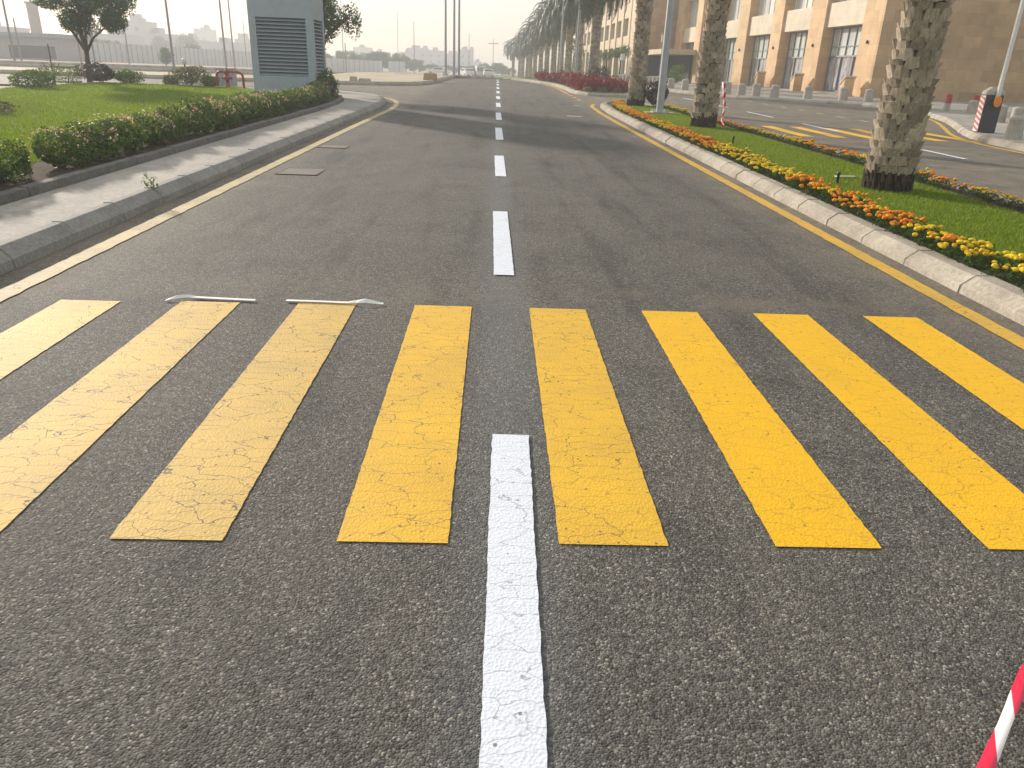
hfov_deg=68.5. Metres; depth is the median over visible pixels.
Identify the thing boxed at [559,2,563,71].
lamp post
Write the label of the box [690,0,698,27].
window
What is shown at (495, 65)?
distant tree
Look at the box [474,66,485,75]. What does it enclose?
parked van
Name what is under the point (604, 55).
tree
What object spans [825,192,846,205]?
marigold plant
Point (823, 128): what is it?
lane dash
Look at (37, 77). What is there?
shrub
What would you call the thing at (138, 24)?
apartment block
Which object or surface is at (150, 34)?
apartment block
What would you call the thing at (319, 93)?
flowering shrub
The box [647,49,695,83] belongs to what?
entrance canopy
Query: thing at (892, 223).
marigold plant
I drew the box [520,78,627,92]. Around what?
lawn
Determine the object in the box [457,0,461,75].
flagpole
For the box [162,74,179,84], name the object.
shrub
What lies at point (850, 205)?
marigold plant
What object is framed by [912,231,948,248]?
marigold plant
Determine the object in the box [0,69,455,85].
kerb
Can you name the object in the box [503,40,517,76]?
palm tree
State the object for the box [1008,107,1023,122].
bollard
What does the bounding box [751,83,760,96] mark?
bollard
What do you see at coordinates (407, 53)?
apartment block
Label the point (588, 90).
bedding plant
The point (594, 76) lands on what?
red shrub
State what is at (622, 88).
red shrub
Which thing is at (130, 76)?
shrub
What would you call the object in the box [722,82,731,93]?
bollard
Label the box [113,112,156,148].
flowering shrub
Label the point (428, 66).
distant tree
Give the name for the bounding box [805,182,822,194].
marigold plant
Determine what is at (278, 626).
road
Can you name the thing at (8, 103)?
bedding plant
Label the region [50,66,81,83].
clipped hedge
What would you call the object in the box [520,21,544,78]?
palm tree
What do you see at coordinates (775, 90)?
bollard
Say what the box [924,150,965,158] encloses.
lane dash
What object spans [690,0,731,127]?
palm tree
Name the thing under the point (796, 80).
stone plinth
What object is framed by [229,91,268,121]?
flowering shrub
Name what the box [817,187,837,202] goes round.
marigold plant
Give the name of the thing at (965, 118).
pavement
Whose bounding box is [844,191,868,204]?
marigold plant
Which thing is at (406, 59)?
distant tree
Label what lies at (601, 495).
crossing stripe
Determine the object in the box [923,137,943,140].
crossing stripe
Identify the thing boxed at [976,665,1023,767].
barrier tape
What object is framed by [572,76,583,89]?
red shrub
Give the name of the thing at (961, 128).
kerb
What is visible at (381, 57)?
distant tree
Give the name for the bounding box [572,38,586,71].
tree
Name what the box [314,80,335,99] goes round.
flowering shrub
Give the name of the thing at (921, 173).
marigold plant
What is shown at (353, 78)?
masonry block
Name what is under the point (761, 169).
marigold plant
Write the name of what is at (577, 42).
lamp post
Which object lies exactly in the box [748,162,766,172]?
marigold plant
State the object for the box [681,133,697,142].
marigold plant
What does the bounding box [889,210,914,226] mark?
marigold plant
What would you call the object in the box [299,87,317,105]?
flowering shrub
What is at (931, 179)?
marigold plant
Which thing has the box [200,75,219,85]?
shrub
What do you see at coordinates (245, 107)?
flowering shrub
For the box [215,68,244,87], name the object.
fire hydrant
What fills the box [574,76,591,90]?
red shrub
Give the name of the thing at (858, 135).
crossing stripe
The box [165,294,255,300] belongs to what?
masking tape
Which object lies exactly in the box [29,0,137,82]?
lawn tree
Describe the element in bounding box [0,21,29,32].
apartment block
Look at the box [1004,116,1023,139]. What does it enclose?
bollard
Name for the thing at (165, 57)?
distant tree
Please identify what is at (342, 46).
utility pole
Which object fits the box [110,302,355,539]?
crossing stripe
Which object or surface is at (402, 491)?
crossing stripe
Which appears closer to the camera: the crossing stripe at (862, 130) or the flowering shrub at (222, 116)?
the flowering shrub at (222, 116)
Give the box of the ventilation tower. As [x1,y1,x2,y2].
[246,0,325,93]
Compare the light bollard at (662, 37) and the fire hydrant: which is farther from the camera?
the light bollard at (662, 37)
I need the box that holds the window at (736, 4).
[730,0,741,20]
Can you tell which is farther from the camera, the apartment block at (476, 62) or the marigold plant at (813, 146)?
the apartment block at (476, 62)
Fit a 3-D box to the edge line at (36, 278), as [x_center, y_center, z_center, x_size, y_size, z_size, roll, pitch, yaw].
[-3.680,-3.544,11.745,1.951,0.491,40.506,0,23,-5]
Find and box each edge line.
[0,97,398,301]
[590,104,1023,348]
[928,119,1023,153]
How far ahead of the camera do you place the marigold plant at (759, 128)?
17.46 m
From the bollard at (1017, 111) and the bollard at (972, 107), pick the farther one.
the bollard at (972, 107)
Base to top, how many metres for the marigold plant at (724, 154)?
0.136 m
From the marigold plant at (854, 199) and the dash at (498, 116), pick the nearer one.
the marigold plant at (854, 199)
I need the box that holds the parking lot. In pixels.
[14,63,252,74]
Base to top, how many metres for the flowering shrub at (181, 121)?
0.586 m
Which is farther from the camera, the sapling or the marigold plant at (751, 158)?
the sapling
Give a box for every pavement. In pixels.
[0,67,449,81]
[648,83,1023,142]
[931,105,1012,111]
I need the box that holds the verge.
[345,70,524,75]
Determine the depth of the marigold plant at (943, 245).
6.33 m
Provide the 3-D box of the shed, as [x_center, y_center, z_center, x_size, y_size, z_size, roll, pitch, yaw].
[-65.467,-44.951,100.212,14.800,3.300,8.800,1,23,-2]
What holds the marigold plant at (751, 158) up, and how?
on the soil bed at (898, 230)
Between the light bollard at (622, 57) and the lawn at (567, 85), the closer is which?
the lawn at (567, 85)
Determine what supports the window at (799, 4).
in the stone building
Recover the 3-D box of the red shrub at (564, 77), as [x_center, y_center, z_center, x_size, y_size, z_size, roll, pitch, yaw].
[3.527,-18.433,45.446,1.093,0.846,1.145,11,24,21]
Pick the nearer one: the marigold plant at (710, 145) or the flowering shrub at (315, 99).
the marigold plant at (710, 145)
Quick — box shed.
[0,32,90,61]
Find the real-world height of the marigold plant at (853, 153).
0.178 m
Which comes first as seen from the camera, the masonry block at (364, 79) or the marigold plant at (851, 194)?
the marigold plant at (851, 194)
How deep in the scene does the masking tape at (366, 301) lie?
5.03 m
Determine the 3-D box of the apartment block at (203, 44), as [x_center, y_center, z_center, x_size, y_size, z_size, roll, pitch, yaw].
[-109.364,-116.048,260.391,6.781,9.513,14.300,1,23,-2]
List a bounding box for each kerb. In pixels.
[0,60,354,73]
[0,63,252,74]
[0,66,247,74]
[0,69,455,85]
[0,89,385,274]
[0,94,342,205]
[399,73,489,78]
[490,77,626,96]
[600,101,1023,325]
[646,87,1023,151]
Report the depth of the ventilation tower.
23.70 m
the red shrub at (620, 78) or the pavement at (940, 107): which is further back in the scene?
the red shrub at (620, 78)
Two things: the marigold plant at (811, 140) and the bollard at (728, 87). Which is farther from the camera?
the bollard at (728, 87)
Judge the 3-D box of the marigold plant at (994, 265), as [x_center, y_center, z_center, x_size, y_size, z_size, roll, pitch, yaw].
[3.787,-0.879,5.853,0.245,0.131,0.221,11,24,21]
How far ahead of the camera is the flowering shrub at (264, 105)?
16.04 m
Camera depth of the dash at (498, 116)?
21.47 m
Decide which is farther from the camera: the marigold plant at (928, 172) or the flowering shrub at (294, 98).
the flowering shrub at (294, 98)
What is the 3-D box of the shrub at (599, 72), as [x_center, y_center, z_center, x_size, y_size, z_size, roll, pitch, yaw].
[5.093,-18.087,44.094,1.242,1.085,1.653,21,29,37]
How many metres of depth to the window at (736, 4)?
68.03 m
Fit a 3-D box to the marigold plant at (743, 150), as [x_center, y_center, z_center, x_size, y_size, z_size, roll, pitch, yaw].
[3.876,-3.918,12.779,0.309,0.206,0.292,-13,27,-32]
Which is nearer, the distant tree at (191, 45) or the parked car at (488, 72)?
the parked car at (488, 72)
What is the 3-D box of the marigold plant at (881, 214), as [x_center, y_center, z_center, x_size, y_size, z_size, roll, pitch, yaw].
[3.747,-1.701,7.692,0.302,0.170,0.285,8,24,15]
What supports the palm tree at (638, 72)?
on the lawn at (906, 200)
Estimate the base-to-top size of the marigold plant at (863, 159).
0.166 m
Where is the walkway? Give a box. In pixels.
[0,81,379,241]
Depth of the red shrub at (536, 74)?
53.79 m
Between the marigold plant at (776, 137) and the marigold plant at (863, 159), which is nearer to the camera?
the marigold plant at (863, 159)
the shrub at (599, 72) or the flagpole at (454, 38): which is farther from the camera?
the flagpole at (454, 38)
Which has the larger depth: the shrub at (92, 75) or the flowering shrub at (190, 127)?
the shrub at (92, 75)
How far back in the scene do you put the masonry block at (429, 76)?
45.86 m
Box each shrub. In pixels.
[0,137,44,182]
[0,151,16,174]
[7,68,59,87]
[21,125,99,168]
[55,120,125,161]
[73,60,114,82]
[77,112,151,154]
[110,69,145,83]
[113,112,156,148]
[130,111,177,144]
[141,102,197,140]
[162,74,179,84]
[166,105,213,135]
[168,65,211,85]
[178,93,227,133]
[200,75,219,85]
[203,99,239,129]
[216,97,250,126]
[222,96,258,122]
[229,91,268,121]
[243,92,274,118]
[250,90,282,115]
[258,89,287,114]
[271,89,297,111]
[280,89,298,110]
[287,86,308,108]
[296,86,315,106]
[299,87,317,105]
[301,85,323,103]
[305,82,331,102]
[308,80,338,98]
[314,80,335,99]
[317,67,339,95]
[534,71,544,80]
[537,69,549,81]
[545,73,553,81]
[549,72,558,82]
[552,69,565,83]
[561,71,569,84]
[565,73,575,86]
[570,73,586,88]
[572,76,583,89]
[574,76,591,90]
[583,76,601,91]
[585,65,610,79]
[585,74,602,82]
[597,78,617,92]
[604,76,617,91]
[610,75,623,85]
[616,80,627,92]
[641,81,668,105]
[667,64,688,80]
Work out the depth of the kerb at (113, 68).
47.61 m
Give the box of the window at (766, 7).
[758,0,775,15]
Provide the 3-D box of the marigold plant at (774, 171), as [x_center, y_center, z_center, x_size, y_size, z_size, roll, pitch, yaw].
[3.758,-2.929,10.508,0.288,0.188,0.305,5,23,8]
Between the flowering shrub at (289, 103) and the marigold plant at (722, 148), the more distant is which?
the flowering shrub at (289, 103)
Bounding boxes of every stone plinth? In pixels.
[754,71,766,86]
[789,73,804,90]
[838,76,856,96]
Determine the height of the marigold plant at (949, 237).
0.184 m
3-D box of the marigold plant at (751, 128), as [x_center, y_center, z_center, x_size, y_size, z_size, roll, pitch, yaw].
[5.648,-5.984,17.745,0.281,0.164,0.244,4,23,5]
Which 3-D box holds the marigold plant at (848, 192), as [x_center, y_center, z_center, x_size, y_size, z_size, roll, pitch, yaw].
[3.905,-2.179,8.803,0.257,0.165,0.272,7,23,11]
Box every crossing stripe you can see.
[0,300,120,378]
[0,301,239,530]
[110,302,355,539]
[337,305,471,542]
[529,308,668,545]
[642,311,880,547]
[753,313,1023,549]
[763,126,813,136]
[793,127,846,137]
[822,128,871,138]
[851,129,870,132]
[864,316,1023,429]
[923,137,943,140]
[926,133,981,142]
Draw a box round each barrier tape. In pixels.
[720,81,725,126]
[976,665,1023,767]
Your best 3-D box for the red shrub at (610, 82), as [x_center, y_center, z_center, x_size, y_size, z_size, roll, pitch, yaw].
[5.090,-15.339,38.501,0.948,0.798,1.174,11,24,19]
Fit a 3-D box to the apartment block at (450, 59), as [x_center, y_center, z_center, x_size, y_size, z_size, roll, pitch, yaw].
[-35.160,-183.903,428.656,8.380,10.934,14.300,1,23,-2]
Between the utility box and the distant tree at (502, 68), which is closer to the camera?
the utility box
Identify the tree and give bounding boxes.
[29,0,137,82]
[100,39,113,42]
[150,35,169,46]
[157,47,173,65]
[174,32,198,47]
[183,43,201,48]
[323,0,361,49]
[335,50,346,58]
[342,50,358,59]
[360,53,374,60]
[374,49,387,70]
[380,52,398,68]
[392,52,404,61]
[401,53,413,71]
[409,59,418,70]
[417,59,423,71]
[417,63,435,71]
[447,65,457,72]
[483,63,503,73]
[494,65,507,74]
[501,67,516,75]
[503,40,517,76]
[508,38,525,76]
[510,36,525,77]
[514,32,528,77]
[516,28,538,78]
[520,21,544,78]
[525,17,551,72]
[528,9,551,73]
[533,0,565,72]
[539,0,575,72]
[542,0,591,72]
[554,0,610,72]
[566,0,627,74]
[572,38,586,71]
[599,49,613,72]
[609,44,631,75]
[626,0,653,105]
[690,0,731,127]
[861,0,955,193]
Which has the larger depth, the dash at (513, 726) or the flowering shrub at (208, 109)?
the flowering shrub at (208, 109)
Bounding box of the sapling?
[38,44,59,83]
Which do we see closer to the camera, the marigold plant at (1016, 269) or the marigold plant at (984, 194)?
the marigold plant at (1016, 269)
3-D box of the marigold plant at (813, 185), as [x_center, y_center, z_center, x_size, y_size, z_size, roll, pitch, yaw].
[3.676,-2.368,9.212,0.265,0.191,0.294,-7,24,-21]
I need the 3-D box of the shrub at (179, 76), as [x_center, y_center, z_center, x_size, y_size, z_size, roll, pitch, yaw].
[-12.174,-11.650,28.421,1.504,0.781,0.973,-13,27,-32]
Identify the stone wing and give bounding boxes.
[581,0,678,79]
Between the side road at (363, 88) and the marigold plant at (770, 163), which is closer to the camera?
the marigold plant at (770, 163)
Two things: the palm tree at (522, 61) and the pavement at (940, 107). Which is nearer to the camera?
the pavement at (940, 107)
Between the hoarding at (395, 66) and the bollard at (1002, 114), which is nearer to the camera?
the bollard at (1002, 114)
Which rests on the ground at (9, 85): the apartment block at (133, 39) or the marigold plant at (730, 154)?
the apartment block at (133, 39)
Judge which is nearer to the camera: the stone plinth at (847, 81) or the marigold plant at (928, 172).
the marigold plant at (928, 172)
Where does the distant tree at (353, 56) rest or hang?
on the ground at (9, 85)
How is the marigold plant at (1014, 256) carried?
on the soil bed at (898, 230)
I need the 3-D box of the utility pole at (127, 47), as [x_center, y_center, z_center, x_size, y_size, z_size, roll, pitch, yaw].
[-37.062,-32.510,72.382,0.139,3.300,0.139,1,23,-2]
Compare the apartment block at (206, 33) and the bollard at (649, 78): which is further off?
the apartment block at (206, 33)
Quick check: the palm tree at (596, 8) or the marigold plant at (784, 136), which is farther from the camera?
the palm tree at (596, 8)
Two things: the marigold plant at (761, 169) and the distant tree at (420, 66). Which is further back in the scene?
the distant tree at (420, 66)
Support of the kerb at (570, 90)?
on the road at (278, 626)
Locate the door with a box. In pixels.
[8,45,56,58]
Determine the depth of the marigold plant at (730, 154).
12.42 m
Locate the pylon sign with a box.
[24,1,42,32]
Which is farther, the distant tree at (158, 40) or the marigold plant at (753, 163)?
the distant tree at (158, 40)
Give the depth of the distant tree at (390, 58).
187.44 m
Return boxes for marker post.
[942,94,952,111]
[972,95,979,100]
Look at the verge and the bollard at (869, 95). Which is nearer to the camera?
the bollard at (869, 95)
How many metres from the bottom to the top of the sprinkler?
0.175 m
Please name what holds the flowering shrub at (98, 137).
on the soil bed at (41, 170)
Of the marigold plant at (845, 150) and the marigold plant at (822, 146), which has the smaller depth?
the marigold plant at (845, 150)
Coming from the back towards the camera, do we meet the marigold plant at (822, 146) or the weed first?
the marigold plant at (822, 146)
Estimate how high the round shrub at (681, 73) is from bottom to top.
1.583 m
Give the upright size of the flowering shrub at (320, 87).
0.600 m
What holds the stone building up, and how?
on the ground at (9, 85)
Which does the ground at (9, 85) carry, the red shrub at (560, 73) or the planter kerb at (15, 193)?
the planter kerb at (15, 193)
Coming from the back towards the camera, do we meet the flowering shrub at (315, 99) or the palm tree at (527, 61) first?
the palm tree at (527, 61)
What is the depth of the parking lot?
53.09 m
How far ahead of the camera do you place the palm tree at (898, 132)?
9.52 m
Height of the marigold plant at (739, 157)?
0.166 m
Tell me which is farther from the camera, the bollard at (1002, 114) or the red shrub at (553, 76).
the red shrub at (553, 76)
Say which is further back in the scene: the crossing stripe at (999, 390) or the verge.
the verge
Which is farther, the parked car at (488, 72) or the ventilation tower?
the parked car at (488, 72)
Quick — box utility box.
[214,67,237,86]
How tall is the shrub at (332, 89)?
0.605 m
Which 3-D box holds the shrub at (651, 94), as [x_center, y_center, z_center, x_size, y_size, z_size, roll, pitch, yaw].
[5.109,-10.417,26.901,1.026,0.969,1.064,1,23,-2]
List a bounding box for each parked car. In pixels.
[427,67,449,73]
[460,68,474,75]
[483,69,493,76]
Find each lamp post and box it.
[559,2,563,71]
[575,6,580,72]
[643,0,675,113]
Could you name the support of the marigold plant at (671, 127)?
on the soil bed at (898, 230)
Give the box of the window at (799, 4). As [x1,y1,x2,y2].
[794,0,813,9]
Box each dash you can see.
[479,434,546,767]
[493,211,513,274]
[494,155,505,175]
[495,128,503,139]
[496,113,501,119]
[804,124,840,131]
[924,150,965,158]
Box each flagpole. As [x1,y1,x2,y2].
[443,0,448,75]
[451,0,456,75]
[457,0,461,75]
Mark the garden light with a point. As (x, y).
(184, 61)
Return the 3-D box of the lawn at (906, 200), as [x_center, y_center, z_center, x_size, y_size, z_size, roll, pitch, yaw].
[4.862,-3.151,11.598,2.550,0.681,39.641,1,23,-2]
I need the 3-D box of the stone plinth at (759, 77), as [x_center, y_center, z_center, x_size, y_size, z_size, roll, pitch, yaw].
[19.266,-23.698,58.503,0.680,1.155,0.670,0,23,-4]
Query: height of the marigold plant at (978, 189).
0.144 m
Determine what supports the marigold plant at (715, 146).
on the soil bed at (898, 230)
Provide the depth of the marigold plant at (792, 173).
9.95 m
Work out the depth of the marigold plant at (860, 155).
12.92 m
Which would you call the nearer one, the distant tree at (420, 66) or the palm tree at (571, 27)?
the palm tree at (571, 27)
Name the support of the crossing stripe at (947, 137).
on the road at (278, 626)
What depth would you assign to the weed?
7.91 m
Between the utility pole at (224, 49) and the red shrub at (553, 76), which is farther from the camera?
the utility pole at (224, 49)
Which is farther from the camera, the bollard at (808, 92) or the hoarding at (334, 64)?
the hoarding at (334, 64)
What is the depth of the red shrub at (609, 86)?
37.03 m
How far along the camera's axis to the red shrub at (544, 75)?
52.44 m
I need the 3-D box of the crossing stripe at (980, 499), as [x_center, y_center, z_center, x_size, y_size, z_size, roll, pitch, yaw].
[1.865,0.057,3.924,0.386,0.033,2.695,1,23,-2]
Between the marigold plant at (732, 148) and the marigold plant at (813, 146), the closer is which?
the marigold plant at (732, 148)
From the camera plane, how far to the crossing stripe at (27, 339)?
4.39 m
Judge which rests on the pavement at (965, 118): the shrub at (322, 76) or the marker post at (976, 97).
the marker post at (976, 97)
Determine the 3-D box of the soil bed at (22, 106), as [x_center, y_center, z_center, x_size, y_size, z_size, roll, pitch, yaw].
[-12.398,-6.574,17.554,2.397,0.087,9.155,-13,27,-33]
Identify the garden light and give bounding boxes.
[181,58,186,84]
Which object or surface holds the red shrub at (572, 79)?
on the lawn at (567, 85)
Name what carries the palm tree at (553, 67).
on the lawn
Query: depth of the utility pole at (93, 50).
56.14 m
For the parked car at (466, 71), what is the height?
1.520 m
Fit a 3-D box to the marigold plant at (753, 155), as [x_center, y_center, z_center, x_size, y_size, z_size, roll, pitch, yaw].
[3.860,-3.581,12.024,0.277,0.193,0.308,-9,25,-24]
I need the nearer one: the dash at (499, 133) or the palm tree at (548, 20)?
the dash at (499, 133)
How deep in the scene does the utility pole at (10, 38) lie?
54.20 m
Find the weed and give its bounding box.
[141,173,158,188]
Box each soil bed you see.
[0,96,337,190]
[0,98,43,116]
[607,103,1023,288]
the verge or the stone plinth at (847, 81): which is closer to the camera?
the stone plinth at (847, 81)
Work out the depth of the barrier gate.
20.07 m
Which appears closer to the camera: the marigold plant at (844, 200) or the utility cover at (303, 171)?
the marigold plant at (844, 200)
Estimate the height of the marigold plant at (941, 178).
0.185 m
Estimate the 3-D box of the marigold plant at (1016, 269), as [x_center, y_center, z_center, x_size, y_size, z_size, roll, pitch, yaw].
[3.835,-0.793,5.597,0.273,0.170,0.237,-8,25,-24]
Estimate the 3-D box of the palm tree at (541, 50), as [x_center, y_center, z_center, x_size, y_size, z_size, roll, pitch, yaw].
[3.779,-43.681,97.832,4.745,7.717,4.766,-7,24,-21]
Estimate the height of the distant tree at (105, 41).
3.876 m
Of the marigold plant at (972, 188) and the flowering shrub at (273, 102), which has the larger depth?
the flowering shrub at (273, 102)
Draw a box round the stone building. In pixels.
[674,0,1023,102]
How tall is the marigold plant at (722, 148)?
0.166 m
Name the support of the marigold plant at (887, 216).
on the soil bed at (898, 230)
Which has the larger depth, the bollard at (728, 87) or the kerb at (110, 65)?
the kerb at (110, 65)
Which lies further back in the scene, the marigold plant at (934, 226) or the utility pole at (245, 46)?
the utility pole at (245, 46)
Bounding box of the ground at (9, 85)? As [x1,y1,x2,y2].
[0,59,556,99]
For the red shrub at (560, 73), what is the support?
on the lawn at (567, 85)
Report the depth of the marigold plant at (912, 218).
7.34 m
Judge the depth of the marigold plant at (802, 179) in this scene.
9.65 m
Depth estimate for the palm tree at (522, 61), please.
134.89 m
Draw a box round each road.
[0,74,392,92]
[0,78,1023,767]
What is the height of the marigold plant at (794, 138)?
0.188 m
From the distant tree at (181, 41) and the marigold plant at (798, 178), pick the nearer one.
the marigold plant at (798, 178)
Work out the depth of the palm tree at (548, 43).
87.89 m
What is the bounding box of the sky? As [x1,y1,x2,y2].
[0,0,574,70]
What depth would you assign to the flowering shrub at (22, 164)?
7.84 m
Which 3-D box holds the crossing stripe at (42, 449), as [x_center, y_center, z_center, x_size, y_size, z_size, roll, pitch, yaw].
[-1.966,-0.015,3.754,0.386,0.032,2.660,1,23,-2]
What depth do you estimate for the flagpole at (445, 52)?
56.65 m
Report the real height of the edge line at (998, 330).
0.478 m
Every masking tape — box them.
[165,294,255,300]
[286,299,382,303]
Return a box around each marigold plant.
[665,125,678,132]
[674,129,684,137]
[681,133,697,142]
[688,137,704,145]
[699,140,715,149]
[701,136,714,143]
[703,144,716,151]
[710,144,726,153]
[715,141,732,151]
[715,149,729,155]
[718,147,732,155]
[721,151,731,157]
[726,147,741,155]
[726,153,740,160]
[731,154,749,162]
[733,147,751,157]
[736,158,750,165]
[743,154,763,162]
[744,157,759,167]
[745,127,755,133]
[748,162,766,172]
[753,164,771,175]
[755,127,764,134]
[756,159,770,165]
[762,162,777,170]
[766,168,777,177]
[769,166,791,179]
[773,133,786,140]
[774,165,795,177]
[779,172,792,183]
[780,135,789,142]
[784,171,808,187]
[784,176,800,187]
[786,174,809,190]
[787,136,801,144]
[790,138,802,145]
[797,174,823,190]
[798,138,813,146]
[799,183,825,197]
[803,142,811,148]
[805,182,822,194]
[807,143,821,150]
[816,145,827,152]
[816,183,839,196]
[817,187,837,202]
[823,147,836,155]
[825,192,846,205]
[832,198,859,210]
[834,148,853,157]
[837,191,855,204]
[841,151,857,159]
[841,202,863,214]
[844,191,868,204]
[845,151,859,161]
[847,152,865,161]
[852,197,881,211]
[854,204,888,219]
[856,154,865,163]
[863,208,895,224]
[865,205,882,214]
[872,213,900,229]
[878,208,896,219]
[884,219,912,236]
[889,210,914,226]
[897,212,926,233]
[897,223,933,241]
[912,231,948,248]
[915,170,934,182]
[916,167,930,181]
[920,224,943,235]
[922,227,948,243]
[923,177,941,185]
[928,233,965,254]
[932,175,957,188]
[937,239,973,260]
[942,232,975,248]
[950,182,972,192]
[956,248,995,270]
[964,240,996,258]
[965,186,981,196]
[970,187,989,197]
[974,247,1009,266]
[978,189,1002,201]
[981,260,1018,279]
[997,194,1015,205]
[997,251,1023,273]
[1005,267,1023,287]
[1011,195,1023,209]
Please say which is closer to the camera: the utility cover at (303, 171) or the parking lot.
the utility cover at (303, 171)
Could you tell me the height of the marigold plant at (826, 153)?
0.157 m
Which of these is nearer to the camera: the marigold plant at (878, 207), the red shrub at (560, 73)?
the marigold plant at (878, 207)
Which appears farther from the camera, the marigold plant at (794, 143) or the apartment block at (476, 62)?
the apartment block at (476, 62)
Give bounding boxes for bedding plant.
[0,101,20,109]
[0,103,14,113]
[582,86,592,91]
[598,86,606,92]
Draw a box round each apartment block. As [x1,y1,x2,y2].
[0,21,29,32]
[75,29,143,44]
[121,14,156,35]
[141,28,181,46]
[182,33,212,49]
[193,24,216,41]
[212,37,249,51]
[234,33,250,51]
[353,45,372,55]
[399,48,411,66]
[409,45,428,68]
[427,47,443,66]
[447,51,457,69]
[460,46,473,66]
[474,59,481,65]
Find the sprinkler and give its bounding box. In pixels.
[836,171,840,182]
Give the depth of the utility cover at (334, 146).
13.32 m
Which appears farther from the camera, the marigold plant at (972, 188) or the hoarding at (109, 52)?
the hoarding at (109, 52)
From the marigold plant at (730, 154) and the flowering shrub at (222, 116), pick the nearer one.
the marigold plant at (730, 154)
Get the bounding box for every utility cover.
[275,167,325,175]
[317,144,350,148]
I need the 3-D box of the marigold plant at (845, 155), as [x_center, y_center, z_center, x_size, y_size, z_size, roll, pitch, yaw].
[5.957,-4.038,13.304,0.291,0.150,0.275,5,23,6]
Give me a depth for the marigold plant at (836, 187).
9.27 m
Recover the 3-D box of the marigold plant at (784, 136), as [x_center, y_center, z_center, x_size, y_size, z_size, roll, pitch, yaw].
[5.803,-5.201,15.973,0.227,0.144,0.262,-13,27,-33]
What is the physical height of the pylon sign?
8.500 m
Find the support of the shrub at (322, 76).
on the soil bed at (41, 170)
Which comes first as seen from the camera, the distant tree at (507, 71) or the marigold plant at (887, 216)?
the marigold plant at (887, 216)
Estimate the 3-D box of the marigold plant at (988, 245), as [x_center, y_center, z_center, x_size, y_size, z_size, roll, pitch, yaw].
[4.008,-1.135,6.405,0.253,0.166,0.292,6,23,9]
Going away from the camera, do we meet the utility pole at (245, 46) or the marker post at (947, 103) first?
the marker post at (947, 103)
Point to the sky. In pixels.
(481, 21)
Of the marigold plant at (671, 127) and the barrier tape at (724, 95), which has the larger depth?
the barrier tape at (724, 95)
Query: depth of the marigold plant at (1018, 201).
8.94 m
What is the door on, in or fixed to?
in the shed
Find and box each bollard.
[621,54,624,73]
[647,76,653,85]
[659,35,663,75]
[667,78,674,88]
[681,79,688,89]
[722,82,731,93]
[736,83,745,94]
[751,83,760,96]
[770,85,779,97]
[802,86,812,98]
[838,87,848,100]
[863,89,874,101]
[966,100,978,113]
[997,104,1008,122]
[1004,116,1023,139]
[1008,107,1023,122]
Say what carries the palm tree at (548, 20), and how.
on the lawn
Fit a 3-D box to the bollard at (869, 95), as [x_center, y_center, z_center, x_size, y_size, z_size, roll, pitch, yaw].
[18.204,-14.668,38.358,0.470,0.725,0.470,14,25,25]
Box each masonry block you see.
[349,76,357,80]
[358,78,370,80]
[423,73,437,79]
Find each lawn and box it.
[0,82,253,161]
[475,75,524,77]
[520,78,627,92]
[625,103,1023,264]
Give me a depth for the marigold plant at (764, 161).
11.58 m
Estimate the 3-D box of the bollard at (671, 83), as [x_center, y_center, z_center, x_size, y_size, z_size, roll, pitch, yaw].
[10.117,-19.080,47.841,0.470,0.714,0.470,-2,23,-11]
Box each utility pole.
[2,0,15,60]
[13,18,22,60]
[75,32,81,62]
[89,31,95,61]
[124,28,129,63]
[164,0,175,68]
[219,0,226,67]
[227,0,235,67]
[242,19,247,67]
[340,0,344,71]
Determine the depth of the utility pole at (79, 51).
59.78 m
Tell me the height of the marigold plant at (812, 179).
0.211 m
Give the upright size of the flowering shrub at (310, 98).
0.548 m
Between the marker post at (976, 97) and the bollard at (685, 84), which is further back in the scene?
the bollard at (685, 84)
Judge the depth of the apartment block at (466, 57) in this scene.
394.28 m
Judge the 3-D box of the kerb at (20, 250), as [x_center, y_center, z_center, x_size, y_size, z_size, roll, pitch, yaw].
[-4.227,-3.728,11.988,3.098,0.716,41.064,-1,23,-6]
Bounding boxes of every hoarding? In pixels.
[88,42,251,66]
[326,57,381,71]
[388,60,404,71]
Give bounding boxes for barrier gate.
[973,0,1023,132]
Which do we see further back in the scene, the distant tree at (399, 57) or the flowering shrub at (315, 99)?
the distant tree at (399, 57)
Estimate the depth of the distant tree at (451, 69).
207.44 m
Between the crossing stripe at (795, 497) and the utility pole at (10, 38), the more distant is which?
the utility pole at (10, 38)
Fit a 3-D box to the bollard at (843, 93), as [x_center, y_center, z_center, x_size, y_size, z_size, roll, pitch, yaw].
[17.096,-14.915,38.775,0.470,0.786,0.470,-4,23,-14]
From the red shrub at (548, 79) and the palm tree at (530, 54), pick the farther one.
the palm tree at (530, 54)
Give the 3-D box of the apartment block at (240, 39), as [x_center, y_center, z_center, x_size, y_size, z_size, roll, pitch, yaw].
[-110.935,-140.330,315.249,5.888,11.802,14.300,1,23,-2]
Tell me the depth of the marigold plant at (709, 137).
14.46 m
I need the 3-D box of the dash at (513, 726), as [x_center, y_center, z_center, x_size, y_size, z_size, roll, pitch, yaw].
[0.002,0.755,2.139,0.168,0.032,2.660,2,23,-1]
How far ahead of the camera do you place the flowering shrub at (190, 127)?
12.43 m

